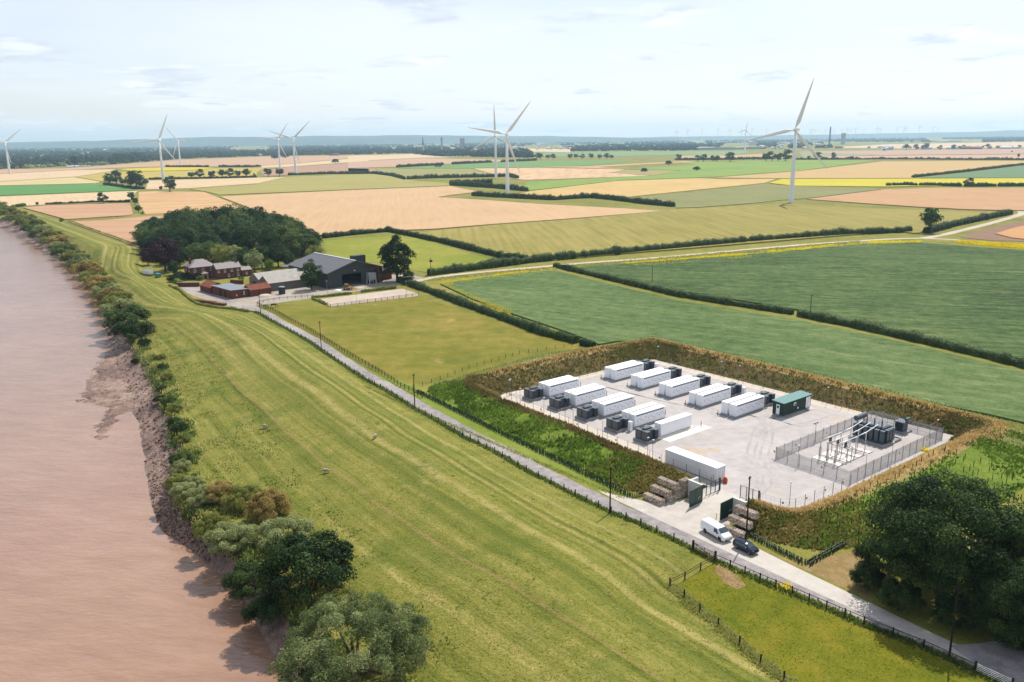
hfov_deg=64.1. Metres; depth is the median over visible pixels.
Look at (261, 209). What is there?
woodland tree
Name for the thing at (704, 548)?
field gate
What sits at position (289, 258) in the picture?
garden tree
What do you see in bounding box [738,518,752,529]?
gabion basket
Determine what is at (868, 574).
shade shrub
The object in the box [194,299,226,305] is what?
log stack
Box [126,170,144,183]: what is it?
field tree
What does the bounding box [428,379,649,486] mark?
weeds
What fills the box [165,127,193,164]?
wind turbine
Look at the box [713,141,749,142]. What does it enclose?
shed
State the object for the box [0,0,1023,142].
sky
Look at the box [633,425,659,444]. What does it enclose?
transformer
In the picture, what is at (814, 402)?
gravel margin
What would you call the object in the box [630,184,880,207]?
bean field
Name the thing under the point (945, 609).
shade shrub
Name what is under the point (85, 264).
riverside bush
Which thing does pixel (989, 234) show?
ploughed field
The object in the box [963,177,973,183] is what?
field tree
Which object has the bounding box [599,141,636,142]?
shed
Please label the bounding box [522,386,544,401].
transformer
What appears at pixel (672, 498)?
gabion basket
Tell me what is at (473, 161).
hedge
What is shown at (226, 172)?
field tree
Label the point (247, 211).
woodland tree
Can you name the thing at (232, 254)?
garden tree
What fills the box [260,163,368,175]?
ploughed field
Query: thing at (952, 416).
weeds
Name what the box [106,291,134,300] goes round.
riverside bush
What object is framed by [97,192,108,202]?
field tree
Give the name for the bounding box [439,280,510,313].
yellow weeds
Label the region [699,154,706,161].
field tree
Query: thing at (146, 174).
barley field
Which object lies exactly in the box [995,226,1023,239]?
wheat field
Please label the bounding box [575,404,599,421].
transformer
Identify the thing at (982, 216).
hedge
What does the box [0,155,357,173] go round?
wheat field
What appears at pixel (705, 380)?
transformer
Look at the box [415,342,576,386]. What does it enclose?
wire fence
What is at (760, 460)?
wheel track
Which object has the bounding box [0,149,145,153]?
wood
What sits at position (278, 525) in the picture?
riverside bush
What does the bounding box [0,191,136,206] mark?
wheat field
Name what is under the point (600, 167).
wheat field
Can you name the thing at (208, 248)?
garden tree
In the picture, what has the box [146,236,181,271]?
copper beech
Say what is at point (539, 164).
green field
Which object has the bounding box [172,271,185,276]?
garden bush
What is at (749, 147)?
shed
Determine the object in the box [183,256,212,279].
farmhouse
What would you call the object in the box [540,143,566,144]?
shed
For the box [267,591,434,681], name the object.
willow tree
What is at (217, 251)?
garden tree
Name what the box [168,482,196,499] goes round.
riverside bush
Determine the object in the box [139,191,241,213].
stubble field
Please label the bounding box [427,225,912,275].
hedge
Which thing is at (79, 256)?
riverside bush
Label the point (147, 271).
caravan
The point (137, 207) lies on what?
field tree
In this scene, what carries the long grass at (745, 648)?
on the ground at (922, 617)
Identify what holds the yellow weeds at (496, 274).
on the ground at (922, 617)
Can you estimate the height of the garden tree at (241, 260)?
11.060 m
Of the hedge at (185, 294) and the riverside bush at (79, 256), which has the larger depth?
the riverside bush at (79, 256)
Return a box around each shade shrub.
[848,563,885,590]
[851,538,894,570]
[874,577,926,614]
[930,591,988,633]
[992,613,1023,650]
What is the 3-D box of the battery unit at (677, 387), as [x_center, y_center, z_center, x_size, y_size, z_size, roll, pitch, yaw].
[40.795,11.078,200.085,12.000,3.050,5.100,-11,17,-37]
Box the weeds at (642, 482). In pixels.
[586,449,692,496]
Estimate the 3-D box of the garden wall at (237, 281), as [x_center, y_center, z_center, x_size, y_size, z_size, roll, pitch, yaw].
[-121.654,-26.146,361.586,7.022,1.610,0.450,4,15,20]
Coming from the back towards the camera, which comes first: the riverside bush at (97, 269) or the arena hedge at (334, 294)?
the riverside bush at (97, 269)
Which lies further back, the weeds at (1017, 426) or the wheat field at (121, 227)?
the wheat field at (121, 227)
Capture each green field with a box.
[0,184,133,195]
[409,160,628,167]
[518,160,869,190]
[534,151,695,156]
[688,151,748,154]
[799,152,867,157]
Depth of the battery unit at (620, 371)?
212.32 m
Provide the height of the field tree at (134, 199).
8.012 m
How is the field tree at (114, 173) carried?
on the ground at (922, 617)
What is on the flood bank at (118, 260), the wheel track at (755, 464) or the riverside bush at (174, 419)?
the riverside bush at (174, 419)
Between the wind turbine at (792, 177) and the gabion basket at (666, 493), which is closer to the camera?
the gabion basket at (666, 493)
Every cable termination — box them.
[818,440,821,457]
[826,442,828,460]
[834,445,836,462]
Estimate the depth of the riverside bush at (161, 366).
224.40 m
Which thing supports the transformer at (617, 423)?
on the gravel pad
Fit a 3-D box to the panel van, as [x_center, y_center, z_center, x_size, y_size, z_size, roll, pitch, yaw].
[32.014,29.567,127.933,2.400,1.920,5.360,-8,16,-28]
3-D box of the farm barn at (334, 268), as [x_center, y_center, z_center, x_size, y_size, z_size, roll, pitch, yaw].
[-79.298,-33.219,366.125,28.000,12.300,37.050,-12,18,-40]
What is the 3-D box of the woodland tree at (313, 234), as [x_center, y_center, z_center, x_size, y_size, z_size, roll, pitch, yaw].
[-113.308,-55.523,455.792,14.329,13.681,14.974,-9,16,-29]
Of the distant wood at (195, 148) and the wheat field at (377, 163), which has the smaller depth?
the wheat field at (377, 163)
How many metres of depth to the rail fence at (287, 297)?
324.60 m
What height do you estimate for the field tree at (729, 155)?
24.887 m
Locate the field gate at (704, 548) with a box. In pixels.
[692,540,716,559]
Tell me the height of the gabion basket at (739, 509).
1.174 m
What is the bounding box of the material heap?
[258,294,270,296]
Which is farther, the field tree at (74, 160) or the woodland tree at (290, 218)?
the field tree at (74, 160)
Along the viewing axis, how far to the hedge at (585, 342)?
245.15 m
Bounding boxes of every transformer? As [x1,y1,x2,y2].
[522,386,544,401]
[547,394,570,411]
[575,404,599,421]
[604,414,632,433]
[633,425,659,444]
[638,359,657,370]
[664,366,681,378]
[693,373,711,387]
[723,382,745,397]
[756,390,774,406]
[849,412,901,448]
[895,417,911,434]
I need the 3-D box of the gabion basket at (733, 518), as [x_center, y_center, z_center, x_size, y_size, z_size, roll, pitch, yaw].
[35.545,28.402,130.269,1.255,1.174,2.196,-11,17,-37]
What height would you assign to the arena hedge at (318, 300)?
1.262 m
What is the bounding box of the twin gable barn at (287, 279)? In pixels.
[249,268,314,290]
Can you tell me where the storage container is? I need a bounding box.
[665,446,725,481]
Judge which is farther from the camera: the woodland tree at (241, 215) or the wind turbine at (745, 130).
the wind turbine at (745, 130)
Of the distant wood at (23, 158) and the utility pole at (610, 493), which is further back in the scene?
the distant wood at (23, 158)
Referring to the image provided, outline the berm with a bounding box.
[429,342,1023,548]
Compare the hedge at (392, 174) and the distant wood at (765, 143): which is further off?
the distant wood at (765, 143)
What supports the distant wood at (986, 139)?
on the ground at (922, 617)
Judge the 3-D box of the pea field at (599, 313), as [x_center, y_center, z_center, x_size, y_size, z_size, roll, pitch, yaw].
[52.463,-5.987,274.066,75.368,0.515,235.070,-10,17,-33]
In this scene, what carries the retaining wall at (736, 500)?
on the ground at (922, 617)
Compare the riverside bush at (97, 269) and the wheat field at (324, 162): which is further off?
the wheat field at (324, 162)
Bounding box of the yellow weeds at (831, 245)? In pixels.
[623,240,921,265]
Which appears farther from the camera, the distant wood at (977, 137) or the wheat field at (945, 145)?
the distant wood at (977, 137)
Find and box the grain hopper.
[366,272,375,282]
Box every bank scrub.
[123,335,372,681]
[126,332,423,681]
[141,329,459,680]
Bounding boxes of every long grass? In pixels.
[250,310,1010,681]
[364,385,624,497]
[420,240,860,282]
[663,581,801,681]
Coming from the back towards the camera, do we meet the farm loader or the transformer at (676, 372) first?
the farm loader
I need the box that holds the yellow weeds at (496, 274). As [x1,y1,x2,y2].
[459,268,553,280]
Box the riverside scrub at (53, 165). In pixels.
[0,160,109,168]
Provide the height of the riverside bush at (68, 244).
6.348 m
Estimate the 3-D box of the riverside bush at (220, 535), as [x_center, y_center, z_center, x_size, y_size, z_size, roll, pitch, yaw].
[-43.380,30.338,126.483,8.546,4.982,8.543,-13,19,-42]
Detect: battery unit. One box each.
[539,375,578,398]
[564,383,605,407]
[592,392,634,418]
[600,360,643,381]
[621,402,667,429]
[626,367,670,390]
[654,375,699,398]
[655,412,711,441]
[684,383,731,408]
[716,392,766,418]
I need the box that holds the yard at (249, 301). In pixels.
[176,274,423,310]
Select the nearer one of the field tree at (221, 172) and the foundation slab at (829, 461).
the foundation slab at (829, 461)
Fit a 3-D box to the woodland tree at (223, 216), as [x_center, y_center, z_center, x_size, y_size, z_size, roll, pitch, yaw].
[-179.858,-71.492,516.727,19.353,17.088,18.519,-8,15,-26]
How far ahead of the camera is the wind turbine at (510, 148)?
936.98 m
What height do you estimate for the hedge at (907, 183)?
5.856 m
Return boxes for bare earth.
[715,565,745,588]
[763,550,884,596]
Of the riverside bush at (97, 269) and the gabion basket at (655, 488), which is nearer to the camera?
the gabion basket at (655, 488)
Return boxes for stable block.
[211,283,251,298]
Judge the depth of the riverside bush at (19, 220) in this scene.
623.98 m
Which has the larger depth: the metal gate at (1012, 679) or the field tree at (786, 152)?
the field tree at (786, 152)
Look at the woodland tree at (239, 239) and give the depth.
445.80 m
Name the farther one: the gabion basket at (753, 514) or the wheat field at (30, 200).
the wheat field at (30, 200)
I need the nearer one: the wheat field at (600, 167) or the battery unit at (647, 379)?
the battery unit at (647, 379)
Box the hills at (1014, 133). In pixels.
[620,130,1023,139]
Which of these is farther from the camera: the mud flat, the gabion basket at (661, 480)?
the mud flat
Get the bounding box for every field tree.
[69,156,77,166]
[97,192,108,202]
[103,173,114,182]
[110,170,122,182]
[123,173,135,185]
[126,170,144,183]
[127,192,133,197]
[131,197,137,202]
[133,205,142,212]
[135,175,148,186]
[162,178,176,191]
[193,169,204,175]
[208,170,215,176]
[218,169,224,175]
[224,168,234,175]
[240,168,250,174]
[263,168,272,176]
[275,168,283,175]
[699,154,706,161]
[725,152,735,161]
[762,153,769,160]
[767,151,776,158]
[780,149,792,160]
[919,207,943,230]
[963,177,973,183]
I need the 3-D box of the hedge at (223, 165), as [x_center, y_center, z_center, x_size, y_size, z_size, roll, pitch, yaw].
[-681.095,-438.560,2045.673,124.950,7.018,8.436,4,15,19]
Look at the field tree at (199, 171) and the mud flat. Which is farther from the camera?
the field tree at (199, 171)
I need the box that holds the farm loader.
[343,284,355,290]
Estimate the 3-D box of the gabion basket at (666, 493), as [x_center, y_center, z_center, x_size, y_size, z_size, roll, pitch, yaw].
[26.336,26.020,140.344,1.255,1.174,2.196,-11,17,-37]
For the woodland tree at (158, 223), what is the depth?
493.14 m
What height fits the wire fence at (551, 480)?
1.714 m
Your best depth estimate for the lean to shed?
367.46 m
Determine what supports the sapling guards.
on the ground at (922, 617)
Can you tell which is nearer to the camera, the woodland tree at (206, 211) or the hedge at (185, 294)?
the hedge at (185, 294)
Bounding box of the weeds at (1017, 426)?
[441,339,1023,450]
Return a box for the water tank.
[278,286,284,293]
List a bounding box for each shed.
[200,280,219,293]
[244,282,270,296]
[382,268,391,279]
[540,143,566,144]
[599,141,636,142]
[698,147,735,149]
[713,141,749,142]
[736,146,762,148]
[748,141,756,144]
[810,140,828,141]
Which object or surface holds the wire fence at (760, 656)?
on the ground at (922, 617)
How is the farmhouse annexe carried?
on the ground at (922, 617)
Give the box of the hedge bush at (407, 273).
[402,270,414,280]
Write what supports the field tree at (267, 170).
on the ground at (922, 617)
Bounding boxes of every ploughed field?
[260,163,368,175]
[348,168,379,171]
[960,221,1023,241]
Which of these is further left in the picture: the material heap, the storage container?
the material heap
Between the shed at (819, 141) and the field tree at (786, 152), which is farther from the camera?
the shed at (819, 141)
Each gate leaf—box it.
[689,485,702,506]
[720,497,732,519]
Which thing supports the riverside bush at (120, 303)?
on the flood bank at (118, 260)
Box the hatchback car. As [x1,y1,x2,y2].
[733,537,758,554]
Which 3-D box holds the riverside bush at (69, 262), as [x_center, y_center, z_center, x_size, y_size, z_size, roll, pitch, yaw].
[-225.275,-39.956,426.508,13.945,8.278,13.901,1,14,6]
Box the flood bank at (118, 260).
[0,208,778,681]
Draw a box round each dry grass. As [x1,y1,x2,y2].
[462,374,676,471]
[488,337,1009,440]
[752,426,992,514]
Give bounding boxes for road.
[185,287,1019,681]
[952,640,1023,681]
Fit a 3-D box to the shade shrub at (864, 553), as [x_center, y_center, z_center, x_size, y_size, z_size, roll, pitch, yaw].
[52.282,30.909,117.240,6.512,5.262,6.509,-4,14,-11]
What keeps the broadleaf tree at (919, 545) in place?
on the ground at (922, 617)
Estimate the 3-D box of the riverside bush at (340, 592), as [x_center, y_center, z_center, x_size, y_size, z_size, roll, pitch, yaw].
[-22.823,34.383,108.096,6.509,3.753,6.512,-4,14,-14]
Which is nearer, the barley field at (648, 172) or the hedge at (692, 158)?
the barley field at (648, 172)
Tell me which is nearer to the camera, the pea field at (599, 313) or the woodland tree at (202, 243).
the pea field at (599, 313)
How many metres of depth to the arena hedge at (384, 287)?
341.14 m
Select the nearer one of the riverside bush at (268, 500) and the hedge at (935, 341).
the riverside bush at (268, 500)
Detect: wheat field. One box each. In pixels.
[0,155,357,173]
[0,169,114,181]
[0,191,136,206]
[24,203,132,219]
[69,216,163,248]
[146,177,283,189]
[220,186,656,235]
[259,157,368,167]
[348,154,445,159]
[348,158,500,167]
[473,168,649,179]
[519,178,775,196]
[528,148,570,151]
[556,161,693,168]
[676,154,791,157]
[715,161,1023,178]
[802,149,1023,154]
[807,188,1023,210]
[828,154,1023,159]
[833,142,1023,148]
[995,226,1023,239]
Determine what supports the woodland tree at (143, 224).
on the ground at (922, 617)
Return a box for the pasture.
[324,236,490,271]
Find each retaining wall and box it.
[688,477,703,496]
[732,497,747,515]
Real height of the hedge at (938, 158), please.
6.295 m
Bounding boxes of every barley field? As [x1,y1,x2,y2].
[0,177,99,185]
[78,168,263,181]
[190,174,448,194]
[374,168,485,177]
[420,203,994,260]
[612,170,674,174]
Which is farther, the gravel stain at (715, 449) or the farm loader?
the farm loader
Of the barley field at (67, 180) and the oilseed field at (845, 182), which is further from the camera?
the barley field at (67, 180)
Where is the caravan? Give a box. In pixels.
[142,269,153,274]
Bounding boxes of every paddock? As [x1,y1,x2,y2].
[262,296,578,383]
[677,563,988,681]
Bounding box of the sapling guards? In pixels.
[415,337,1008,498]
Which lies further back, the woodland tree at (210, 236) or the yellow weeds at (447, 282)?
the woodland tree at (210, 236)
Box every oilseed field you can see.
[118,167,213,171]
[769,178,1023,186]
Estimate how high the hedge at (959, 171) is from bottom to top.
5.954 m
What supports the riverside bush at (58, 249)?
on the flood bank at (118, 260)
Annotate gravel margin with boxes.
[501,394,654,458]
[510,360,877,418]
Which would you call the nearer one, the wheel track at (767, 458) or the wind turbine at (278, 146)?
the wheel track at (767, 458)
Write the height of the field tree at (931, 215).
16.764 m
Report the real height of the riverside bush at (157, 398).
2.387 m
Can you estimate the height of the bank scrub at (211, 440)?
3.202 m
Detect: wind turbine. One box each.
[0,130,18,172]
[130,115,176,179]
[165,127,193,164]
[258,122,287,167]
[270,123,307,172]
[467,101,530,192]
[471,111,519,177]
[738,122,747,154]
[746,79,827,202]
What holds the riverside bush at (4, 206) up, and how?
on the flood bank at (118, 260)
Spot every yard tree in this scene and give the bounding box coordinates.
[300,258,323,289]
[376,234,416,277]
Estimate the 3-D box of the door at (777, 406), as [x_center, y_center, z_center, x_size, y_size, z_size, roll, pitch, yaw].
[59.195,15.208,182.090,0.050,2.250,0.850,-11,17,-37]
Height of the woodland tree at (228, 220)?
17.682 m
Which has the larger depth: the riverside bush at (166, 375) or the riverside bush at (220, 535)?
the riverside bush at (166, 375)
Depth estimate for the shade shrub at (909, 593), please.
105.80 m
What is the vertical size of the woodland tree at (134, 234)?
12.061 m
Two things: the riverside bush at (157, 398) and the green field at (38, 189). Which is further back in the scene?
the green field at (38, 189)
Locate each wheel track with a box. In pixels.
[598,384,760,492]
[599,385,767,495]
[743,415,832,496]
[754,417,839,498]
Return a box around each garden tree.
[166,260,179,274]
[167,244,189,267]
[182,242,206,261]
[201,241,222,263]
[210,244,230,262]
[226,245,243,261]
[236,247,251,265]
[243,251,264,271]
[251,245,271,267]
[263,259,274,269]
[266,243,288,266]
[281,250,295,264]
[300,233,317,251]
[305,244,323,255]
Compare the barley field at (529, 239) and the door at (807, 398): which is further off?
the barley field at (529, 239)
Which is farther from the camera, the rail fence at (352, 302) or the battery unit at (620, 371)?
the rail fence at (352, 302)
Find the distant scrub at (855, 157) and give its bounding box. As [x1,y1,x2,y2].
[674,157,1018,159]
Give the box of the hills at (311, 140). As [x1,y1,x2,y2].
[0,135,684,148]
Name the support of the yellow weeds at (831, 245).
on the ground at (922, 617)
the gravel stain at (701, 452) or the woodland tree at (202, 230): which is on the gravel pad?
the gravel stain at (701, 452)
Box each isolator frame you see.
[826,437,848,460]
[831,436,853,458]
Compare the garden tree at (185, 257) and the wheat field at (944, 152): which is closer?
the garden tree at (185, 257)
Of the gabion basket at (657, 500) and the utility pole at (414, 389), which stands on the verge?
the utility pole at (414, 389)
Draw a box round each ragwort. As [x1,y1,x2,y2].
[777,579,794,590]
[921,446,930,451]
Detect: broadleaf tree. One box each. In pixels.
[861,468,1023,603]
[965,555,1023,646]
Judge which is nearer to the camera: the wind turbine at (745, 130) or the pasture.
the pasture
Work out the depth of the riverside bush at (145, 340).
249.62 m
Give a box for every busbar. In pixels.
[822,420,862,439]
[829,422,870,442]
[837,424,877,444]
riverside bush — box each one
[0,204,16,209]
[0,207,15,215]
[3,213,25,220]
[10,209,27,214]
[12,216,34,225]
[20,223,42,231]
[23,218,47,224]
[26,226,49,238]
[34,225,54,228]
[37,236,54,244]
[39,228,62,236]
[45,241,59,249]
[47,234,69,242]
[49,244,77,256]
[58,250,84,261]
[60,242,77,248]
[63,249,85,252]
[63,257,92,269]
[69,259,100,273]
[72,253,92,259]
[76,270,107,284]
[82,275,115,291]
[87,266,104,275]
[89,283,117,298]
[91,286,123,304]
[97,280,120,288]
[97,295,129,308]
[97,298,145,317]
[102,303,151,327]
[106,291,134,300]
[108,317,155,338]
[115,319,157,336]
[131,358,140,363]
[137,337,151,345]
[152,395,164,401]
[153,354,165,359]
[156,363,169,369]
[156,385,167,391]
[160,372,173,378]
[160,395,177,404]
[165,473,192,487]
[166,404,182,412]
[166,417,179,423]
[168,453,177,464]
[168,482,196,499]
[169,421,189,431]
[171,458,191,472]
[172,433,191,443]
[172,450,194,463]
[179,475,207,491]
[186,483,220,506]
[191,511,230,539]
[201,521,257,553]
[204,480,239,502]
[219,560,267,599]
[220,482,267,510]
[239,589,284,626]
[242,487,292,521]
[251,528,357,605]
[252,513,316,548]
[314,584,364,612]
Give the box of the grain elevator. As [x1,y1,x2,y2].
[370,266,381,282]
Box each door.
[716,468,720,481]
[721,466,725,479]
[776,404,779,413]
[805,396,810,407]
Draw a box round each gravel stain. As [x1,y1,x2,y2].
[685,447,708,455]
[706,447,720,451]
[831,417,844,421]
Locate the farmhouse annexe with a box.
[241,266,251,276]
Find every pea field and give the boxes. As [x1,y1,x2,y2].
[440,270,1023,423]
[578,242,1023,358]
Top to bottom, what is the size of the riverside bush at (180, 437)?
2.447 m
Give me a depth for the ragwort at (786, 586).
113.15 m
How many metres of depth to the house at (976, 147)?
3250.09 m
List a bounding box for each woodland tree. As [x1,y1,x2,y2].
[128,224,149,239]
[134,222,146,232]
[134,231,152,249]
[135,229,148,242]
[140,219,156,225]
[147,220,168,229]
[148,218,164,227]
[149,225,167,239]
[163,210,181,220]
[164,235,188,255]
[171,213,197,222]
[174,222,201,246]
[175,221,200,248]
[179,206,200,215]
[189,218,214,252]
[191,213,209,220]
[200,207,211,214]
[200,209,210,219]
[200,239,227,260]
[201,230,222,243]
[205,223,233,245]
[209,206,223,219]
[216,214,236,240]
[217,218,235,239]
[218,203,240,215]
[227,222,256,254]
[229,207,247,220]
[230,218,252,243]
[234,217,263,245]
[236,205,254,216]
[247,211,270,226]
[249,206,267,217]
[253,225,283,255]
[261,223,286,241]
[268,213,288,228]
[277,221,301,248]
[279,228,304,254]
[281,217,301,232]
[287,233,318,255]
[297,222,307,229]
[299,229,321,246]
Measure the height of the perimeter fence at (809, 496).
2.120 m
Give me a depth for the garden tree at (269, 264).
396.68 m
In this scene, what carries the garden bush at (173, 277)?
on the ground at (922, 617)
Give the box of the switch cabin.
[772,390,813,416]
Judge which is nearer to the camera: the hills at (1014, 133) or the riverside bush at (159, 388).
the riverside bush at (159, 388)
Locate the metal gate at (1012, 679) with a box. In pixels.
[974,661,1014,681]
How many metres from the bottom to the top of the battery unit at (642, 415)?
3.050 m
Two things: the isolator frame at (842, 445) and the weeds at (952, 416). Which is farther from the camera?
the weeds at (952, 416)
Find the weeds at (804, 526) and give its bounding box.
[735,495,886,550]
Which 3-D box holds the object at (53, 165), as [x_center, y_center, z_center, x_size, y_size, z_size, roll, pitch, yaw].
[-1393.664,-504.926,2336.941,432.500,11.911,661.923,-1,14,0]
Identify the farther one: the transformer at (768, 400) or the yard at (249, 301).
the yard at (249, 301)
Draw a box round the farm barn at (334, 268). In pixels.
[287,252,382,288]
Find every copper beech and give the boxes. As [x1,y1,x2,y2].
[138,247,152,264]
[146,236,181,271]
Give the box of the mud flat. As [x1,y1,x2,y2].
[76,354,136,439]
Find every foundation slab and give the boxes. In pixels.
[812,456,842,465]
[821,450,855,462]
[833,449,861,457]
[843,444,870,453]
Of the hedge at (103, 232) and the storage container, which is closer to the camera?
the storage container
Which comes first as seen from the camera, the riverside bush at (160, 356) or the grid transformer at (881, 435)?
the grid transformer at (881, 435)
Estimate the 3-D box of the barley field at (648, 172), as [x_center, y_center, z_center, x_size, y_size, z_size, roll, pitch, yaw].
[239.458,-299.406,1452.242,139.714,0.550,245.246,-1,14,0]
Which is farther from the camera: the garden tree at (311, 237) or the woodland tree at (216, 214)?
the woodland tree at (216, 214)
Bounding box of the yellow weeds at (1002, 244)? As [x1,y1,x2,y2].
[955,240,1023,248]
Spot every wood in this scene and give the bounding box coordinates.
[0,145,370,154]
[0,148,367,168]
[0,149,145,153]
[340,144,533,157]
[345,140,696,146]
[570,143,697,150]
[668,140,832,147]
[671,137,1023,142]
[941,136,1023,138]
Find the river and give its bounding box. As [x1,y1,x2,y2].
[0,228,283,681]
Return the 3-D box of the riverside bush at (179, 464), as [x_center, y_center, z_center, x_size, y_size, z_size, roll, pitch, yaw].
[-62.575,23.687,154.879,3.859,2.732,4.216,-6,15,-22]
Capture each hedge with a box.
[15,203,25,206]
[45,199,130,203]
[68,220,136,245]
[103,182,144,188]
[149,175,256,179]
[165,165,208,166]
[166,275,182,283]
[168,284,250,311]
[218,164,261,166]
[288,171,367,174]
[311,292,351,297]
[312,297,326,304]
[321,226,527,258]
[348,170,405,178]
[361,285,396,292]
[396,162,443,166]
[396,276,579,343]
[407,172,518,178]
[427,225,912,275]
[449,178,492,183]
[449,180,528,190]
[451,160,492,163]
[471,190,675,206]
[500,158,536,161]
[553,262,793,314]
[579,338,595,346]
[676,156,762,159]
[796,157,1023,159]
[796,309,1023,368]
[892,181,917,185]
[911,164,1015,177]
[918,181,961,186]
[923,209,1013,233]
[964,182,996,186]
[997,182,1023,186]
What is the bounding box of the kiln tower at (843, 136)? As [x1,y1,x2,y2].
[840,133,845,143]
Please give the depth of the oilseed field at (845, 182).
1062.49 m
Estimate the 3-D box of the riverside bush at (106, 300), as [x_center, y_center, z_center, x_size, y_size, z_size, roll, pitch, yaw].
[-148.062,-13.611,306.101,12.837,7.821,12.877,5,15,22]
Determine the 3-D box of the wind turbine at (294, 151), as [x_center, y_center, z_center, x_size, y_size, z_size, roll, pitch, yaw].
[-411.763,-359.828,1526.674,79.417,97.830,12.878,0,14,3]
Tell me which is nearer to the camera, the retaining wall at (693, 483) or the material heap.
the retaining wall at (693, 483)
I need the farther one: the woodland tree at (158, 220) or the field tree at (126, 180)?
the field tree at (126, 180)
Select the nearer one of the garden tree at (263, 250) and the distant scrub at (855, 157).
the garden tree at (263, 250)
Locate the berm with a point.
(973, 454)
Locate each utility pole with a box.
[412,374,414,406]
[609,467,610,512]
[745,476,749,539]
[949,580,960,655]
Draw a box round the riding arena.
[321,289,417,306]
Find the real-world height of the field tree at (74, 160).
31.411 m
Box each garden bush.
[167,273,182,280]
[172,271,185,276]
[188,274,198,278]
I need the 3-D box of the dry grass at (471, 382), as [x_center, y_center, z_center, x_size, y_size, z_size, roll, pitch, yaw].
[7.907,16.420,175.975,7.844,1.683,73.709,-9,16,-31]
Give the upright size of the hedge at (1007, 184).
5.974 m
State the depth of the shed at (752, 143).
5709.32 m
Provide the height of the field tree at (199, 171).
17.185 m
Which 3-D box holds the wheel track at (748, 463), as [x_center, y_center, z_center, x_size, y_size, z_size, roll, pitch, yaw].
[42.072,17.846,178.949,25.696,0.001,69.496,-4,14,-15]
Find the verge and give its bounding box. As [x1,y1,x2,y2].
[376,376,633,498]
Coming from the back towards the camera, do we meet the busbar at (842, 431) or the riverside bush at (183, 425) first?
the riverside bush at (183, 425)
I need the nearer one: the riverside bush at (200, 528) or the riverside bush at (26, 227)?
the riverside bush at (200, 528)
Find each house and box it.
[970,146,982,148]
[1000,146,1012,148]
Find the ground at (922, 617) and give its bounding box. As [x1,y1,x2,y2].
[2,137,1023,681]
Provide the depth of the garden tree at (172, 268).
385.21 m
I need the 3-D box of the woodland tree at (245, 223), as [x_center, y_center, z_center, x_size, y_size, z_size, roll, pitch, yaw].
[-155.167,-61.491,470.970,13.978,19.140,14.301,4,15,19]
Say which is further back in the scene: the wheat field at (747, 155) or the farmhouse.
the wheat field at (747, 155)
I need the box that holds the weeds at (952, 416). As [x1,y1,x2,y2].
[470,338,992,439]
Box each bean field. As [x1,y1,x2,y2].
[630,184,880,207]
[923,166,1023,177]
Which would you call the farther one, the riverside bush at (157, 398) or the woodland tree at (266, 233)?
the woodland tree at (266, 233)
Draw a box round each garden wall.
[177,282,199,286]
[230,280,243,283]
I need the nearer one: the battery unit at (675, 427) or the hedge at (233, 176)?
the battery unit at (675, 427)
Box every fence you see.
[257,302,422,397]
[257,310,692,547]
[261,294,313,302]
[319,293,418,306]
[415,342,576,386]
[506,354,876,481]
[669,554,716,585]
[669,578,794,680]
[706,477,720,495]
[717,555,976,667]
[740,485,759,499]
[760,477,850,506]
[774,410,943,482]
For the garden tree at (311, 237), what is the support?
on the ground at (922, 617)
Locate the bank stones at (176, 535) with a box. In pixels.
[150,472,193,543]
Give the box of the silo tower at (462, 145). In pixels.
[460,138,464,148]
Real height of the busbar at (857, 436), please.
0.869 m
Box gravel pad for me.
[505,364,952,507]
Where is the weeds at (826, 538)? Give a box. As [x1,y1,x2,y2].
[769,427,1023,549]
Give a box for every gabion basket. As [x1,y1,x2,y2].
[643,492,655,501]
[650,484,662,493]
[652,496,664,505]
[657,476,669,485]
[659,488,671,497]
[664,493,676,502]
[666,480,678,489]
[671,485,683,494]
[677,491,684,498]
[678,477,690,486]
[723,524,735,534]
[728,514,741,524]
[732,528,744,538]
[734,504,746,514]
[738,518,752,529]
[744,509,758,519]
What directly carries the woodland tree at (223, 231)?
on the ground at (922, 617)
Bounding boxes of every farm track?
[417,238,978,281]
[921,211,1023,238]
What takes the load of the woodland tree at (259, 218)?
on the ground at (922, 617)
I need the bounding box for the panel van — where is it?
[701,517,731,541]
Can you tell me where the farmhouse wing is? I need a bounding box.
[211,259,240,278]
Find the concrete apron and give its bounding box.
[599,489,972,661]
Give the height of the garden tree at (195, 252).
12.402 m
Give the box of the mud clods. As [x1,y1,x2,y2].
[106,327,216,561]
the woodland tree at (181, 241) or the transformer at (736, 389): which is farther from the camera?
the woodland tree at (181, 241)
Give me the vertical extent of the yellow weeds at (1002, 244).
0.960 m
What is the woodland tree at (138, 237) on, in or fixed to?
on the ground at (922, 617)

